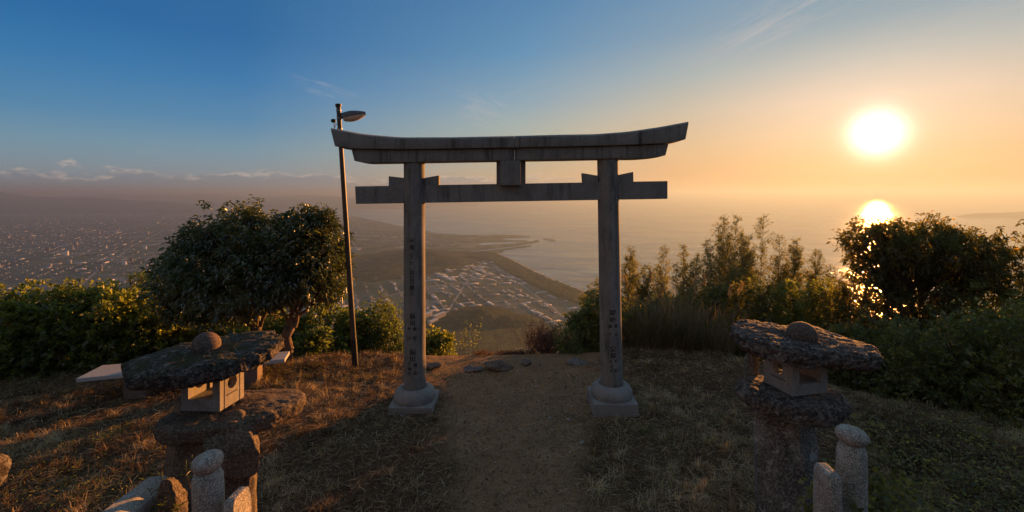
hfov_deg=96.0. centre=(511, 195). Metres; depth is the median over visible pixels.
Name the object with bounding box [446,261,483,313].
road
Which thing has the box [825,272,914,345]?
shrub
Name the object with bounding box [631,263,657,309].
bamboo
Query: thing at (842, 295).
shrub
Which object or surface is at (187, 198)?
mountain
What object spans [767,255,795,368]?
bamboo
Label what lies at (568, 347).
shrub
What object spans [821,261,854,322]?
bamboo
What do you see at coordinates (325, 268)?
evergreen tree
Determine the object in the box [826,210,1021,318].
round tree
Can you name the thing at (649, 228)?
sea
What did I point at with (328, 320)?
shrub
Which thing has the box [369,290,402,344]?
shrub
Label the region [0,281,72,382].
shrub
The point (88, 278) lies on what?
road
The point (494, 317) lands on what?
hill
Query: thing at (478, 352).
shrub
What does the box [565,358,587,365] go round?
rock
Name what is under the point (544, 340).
red shrub
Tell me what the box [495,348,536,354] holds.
shrub
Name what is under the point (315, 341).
shrub
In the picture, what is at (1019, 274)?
leafy tree
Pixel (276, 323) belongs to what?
shrub
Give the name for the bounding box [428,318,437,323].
apartment block
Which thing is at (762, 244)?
bamboo
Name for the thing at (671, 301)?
shrub
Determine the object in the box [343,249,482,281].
hill
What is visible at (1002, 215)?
distant island
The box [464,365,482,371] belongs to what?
flagstone
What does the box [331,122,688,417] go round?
torii gate
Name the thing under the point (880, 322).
shrub
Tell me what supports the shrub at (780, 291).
on the hillside
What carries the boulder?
on the ground at (515, 463)
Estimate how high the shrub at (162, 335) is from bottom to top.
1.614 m
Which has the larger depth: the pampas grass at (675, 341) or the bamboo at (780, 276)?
the bamboo at (780, 276)
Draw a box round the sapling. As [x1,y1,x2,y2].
[124,269,158,308]
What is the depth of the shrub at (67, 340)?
7.78 m
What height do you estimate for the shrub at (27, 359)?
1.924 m
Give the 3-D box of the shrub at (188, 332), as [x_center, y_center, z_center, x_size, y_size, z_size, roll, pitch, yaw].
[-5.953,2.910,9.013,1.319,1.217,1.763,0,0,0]
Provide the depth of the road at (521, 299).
1760.40 m
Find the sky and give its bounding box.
[0,0,1023,197]
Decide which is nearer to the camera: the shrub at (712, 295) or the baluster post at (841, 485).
the baluster post at (841, 485)
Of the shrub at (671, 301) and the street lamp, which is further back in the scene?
the shrub at (671, 301)
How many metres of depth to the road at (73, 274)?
2311.10 m
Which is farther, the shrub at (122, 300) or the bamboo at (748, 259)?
the bamboo at (748, 259)
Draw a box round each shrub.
[0,276,103,380]
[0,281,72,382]
[0,282,28,330]
[26,278,135,378]
[68,283,172,371]
[108,292,197,363]
[167,321,240,346]
[215,320,250,335]
[244,308,316,351]
[292,303,368,354]
[292,323,337,356]
[333,308,375,352]
[347,299,403,353]
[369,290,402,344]
[426,324,457,355]
[473,350,495,356]
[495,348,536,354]
[505,310,574,353]
[552,319,589,353]
[562,287,599,352]
[577,277,598,339]
[621,293,666,349]
[641,288,705,343]
[668,276,745,357]
[708,274,783,368]
[742,272,820,369]
[766,275,852,329]
[802,271,892,374]
[817,319,901,394]
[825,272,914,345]
[828,303,942,403]
[858,317,992,415]
[862,278,942,398]
[890,299,1023,421]
[893,279,998,374]
[929,271,1023,376]
[938,296,1023,430]
[965,281,1023,410]
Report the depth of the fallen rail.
2.70 m
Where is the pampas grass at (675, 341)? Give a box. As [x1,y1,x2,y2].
[627,276,731,351]
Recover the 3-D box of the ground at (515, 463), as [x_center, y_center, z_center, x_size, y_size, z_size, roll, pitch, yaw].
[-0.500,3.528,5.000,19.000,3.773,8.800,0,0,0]
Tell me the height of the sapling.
2.043 m
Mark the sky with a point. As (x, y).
(777, 98)
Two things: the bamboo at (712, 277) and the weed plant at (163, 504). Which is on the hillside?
the bamboo at (712, 277)
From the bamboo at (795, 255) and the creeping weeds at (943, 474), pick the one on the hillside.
the bamboo at (795, 255)
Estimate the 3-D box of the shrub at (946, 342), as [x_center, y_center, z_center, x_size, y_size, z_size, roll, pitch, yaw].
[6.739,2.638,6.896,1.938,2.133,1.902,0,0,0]
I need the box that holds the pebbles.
[375,360,669,511]
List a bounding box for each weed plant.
[140,455,192,511]
[458,317,481,357]
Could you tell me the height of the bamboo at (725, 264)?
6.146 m
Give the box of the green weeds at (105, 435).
[0,346,754,511]
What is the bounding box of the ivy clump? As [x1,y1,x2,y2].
[795,457,933,511]
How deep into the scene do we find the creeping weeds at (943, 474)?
4.97 m
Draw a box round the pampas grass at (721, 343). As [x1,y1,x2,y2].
[674,274,754,356]
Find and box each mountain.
[0,192,230,212]
[79,194,478,205]
[184,197,430,208]
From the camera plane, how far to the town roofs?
3106.09 m
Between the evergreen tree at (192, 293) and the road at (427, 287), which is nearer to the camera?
the evergreen tree at (192, 293)
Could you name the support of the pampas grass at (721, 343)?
on the ground at (515, 463)
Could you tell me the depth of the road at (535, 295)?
1821.20 m
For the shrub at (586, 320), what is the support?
on the hillside
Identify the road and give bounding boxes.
[6,263,155,285]
[81,231,161,284]
[360,278,506,300]
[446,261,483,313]
[448,298,563,312]
[492,264,565,320]
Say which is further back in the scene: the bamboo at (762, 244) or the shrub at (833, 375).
the bamboo at (762, 244)
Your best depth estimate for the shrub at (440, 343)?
10.11 m
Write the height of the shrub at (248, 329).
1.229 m
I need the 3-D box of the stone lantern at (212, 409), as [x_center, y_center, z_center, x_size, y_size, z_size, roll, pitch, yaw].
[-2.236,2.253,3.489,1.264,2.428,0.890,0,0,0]
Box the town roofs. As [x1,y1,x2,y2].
[0,208,578,325]
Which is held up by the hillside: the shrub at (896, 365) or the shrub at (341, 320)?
the shrub at (341, 320)
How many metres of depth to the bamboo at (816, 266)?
12.12 m
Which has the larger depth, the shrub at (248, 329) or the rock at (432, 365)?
the shrub at (248, 329)
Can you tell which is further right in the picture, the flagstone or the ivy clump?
the ivy clump
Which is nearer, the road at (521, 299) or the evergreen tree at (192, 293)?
the evergreen tree at (192, 293)
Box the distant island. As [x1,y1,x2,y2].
[956,212,1023,217]
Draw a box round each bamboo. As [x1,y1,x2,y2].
[620,244,641,346]
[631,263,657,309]
[648,245,674,302]
[665,244,700,317]
[677,252,723,320]
[689,238,722,352]
[700,214,748,309]
[710,251,759,357]
[714,214,760,315]
[728,233,763,308]
[739,214,790,314]
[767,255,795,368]
[771,236,813,316]
[803,248,830,315]
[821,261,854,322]
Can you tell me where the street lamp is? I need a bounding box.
[331,103,365,367]
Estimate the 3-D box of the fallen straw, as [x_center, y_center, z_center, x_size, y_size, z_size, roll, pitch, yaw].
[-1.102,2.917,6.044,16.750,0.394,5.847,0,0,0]
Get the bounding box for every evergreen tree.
[135,194,309,334]
[230,202,359,360]
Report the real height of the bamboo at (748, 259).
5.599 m
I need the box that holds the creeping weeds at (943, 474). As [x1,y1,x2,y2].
[818,386,1023,511]
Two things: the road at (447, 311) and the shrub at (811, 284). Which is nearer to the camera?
the shrub at (811, 284)
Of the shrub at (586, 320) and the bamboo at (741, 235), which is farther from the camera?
the bamboo at (741, 235)
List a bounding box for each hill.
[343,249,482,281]
[426,305,549,329]
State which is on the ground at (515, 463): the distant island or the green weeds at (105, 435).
the green weeds at (105, 435)
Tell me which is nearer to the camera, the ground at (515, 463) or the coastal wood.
the ground at (515, 463)
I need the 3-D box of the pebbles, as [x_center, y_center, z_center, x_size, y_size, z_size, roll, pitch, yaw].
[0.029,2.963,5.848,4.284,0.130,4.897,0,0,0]
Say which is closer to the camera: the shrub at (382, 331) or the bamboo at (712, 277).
the shrub at (382, 331)
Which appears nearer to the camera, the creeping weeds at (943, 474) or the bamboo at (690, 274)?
the creeping weeds at (943, 474)
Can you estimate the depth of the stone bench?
6.69 m
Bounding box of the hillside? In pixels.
[29,324,997,409]
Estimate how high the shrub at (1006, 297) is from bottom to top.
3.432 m
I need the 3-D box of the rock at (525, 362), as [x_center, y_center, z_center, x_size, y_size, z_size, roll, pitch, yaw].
[0.246,2.939,8.140,0.176,0.111,0.152,0,0,0]
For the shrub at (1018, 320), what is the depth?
6.33 m
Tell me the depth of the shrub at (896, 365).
7.03 m
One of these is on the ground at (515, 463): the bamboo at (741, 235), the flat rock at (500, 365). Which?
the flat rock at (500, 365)
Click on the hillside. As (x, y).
(494, 340)
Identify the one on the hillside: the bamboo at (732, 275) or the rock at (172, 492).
the bamboo at (732, 275)
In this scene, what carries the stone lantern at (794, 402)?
on the ground at (515, 463)
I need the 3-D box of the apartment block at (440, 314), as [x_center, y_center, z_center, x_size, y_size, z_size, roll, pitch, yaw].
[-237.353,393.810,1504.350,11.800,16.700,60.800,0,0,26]
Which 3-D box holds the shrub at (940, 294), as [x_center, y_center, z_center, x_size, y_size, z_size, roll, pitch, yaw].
[8.295,3.387,8.926,2.056,3.575,1.856,0,0,0]
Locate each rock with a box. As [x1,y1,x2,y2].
[151,477,187,511]
[426,362,441,369]
[484,360,513,371]
[521,358,530,365]
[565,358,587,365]
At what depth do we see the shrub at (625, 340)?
9.48 m
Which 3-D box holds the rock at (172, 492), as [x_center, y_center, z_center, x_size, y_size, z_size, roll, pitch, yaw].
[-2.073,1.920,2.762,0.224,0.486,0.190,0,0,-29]
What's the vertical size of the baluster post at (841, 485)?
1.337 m
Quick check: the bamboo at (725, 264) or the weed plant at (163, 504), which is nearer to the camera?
the weed plant at (163, 504)
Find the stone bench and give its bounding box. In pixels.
[76,351,289,399]
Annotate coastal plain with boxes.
[0,209,581,326]
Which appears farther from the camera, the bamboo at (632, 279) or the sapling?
the bamboo at (632, 279)
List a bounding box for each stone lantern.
[121,330,306,511]
[729,319,883,511]
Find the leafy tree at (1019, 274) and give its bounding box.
[953,219,1023,417]
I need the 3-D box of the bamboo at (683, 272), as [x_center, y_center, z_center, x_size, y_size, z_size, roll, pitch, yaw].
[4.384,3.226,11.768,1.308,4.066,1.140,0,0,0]
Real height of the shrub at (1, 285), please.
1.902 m
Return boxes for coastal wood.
[452,251,595,305]
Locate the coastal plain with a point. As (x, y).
(9, 221)
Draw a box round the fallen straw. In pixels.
[0,346,1023,511]
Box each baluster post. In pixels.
[191,449,250,511]
[813,424,869,511]
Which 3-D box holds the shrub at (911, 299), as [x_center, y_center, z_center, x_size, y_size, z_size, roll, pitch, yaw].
[7.720,3.477,9.284,1.527,3.679,1.842,0,0,0]
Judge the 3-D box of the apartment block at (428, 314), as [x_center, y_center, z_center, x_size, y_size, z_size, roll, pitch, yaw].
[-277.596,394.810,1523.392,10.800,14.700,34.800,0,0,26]
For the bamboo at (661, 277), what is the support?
on the hillside
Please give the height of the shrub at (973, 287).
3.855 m
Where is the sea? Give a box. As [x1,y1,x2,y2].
[299,198,1023,323]
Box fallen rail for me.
[102,476,166,511]
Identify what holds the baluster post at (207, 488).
on the ground at (515, 463)
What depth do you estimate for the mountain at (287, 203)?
15193.88 m
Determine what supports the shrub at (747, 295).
on the hillside
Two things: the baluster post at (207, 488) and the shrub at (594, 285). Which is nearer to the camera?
the baluster post at (207, 488)
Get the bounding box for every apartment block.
[425,312,431,317]
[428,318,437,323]
[432,311,445,318]
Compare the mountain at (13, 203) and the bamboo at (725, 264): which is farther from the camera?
the mountain at (13, 203)
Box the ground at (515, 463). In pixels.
[0,349,1023,511]
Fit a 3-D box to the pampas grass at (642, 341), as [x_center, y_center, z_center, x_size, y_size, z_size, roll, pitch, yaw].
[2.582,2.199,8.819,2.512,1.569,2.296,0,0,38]
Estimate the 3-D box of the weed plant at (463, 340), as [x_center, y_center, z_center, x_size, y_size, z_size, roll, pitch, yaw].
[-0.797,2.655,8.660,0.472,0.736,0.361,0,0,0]
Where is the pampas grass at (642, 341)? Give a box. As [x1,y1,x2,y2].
[590,270,695,350]
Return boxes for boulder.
[0,453,11,490]
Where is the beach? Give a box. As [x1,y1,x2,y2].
[497,253,584,291]

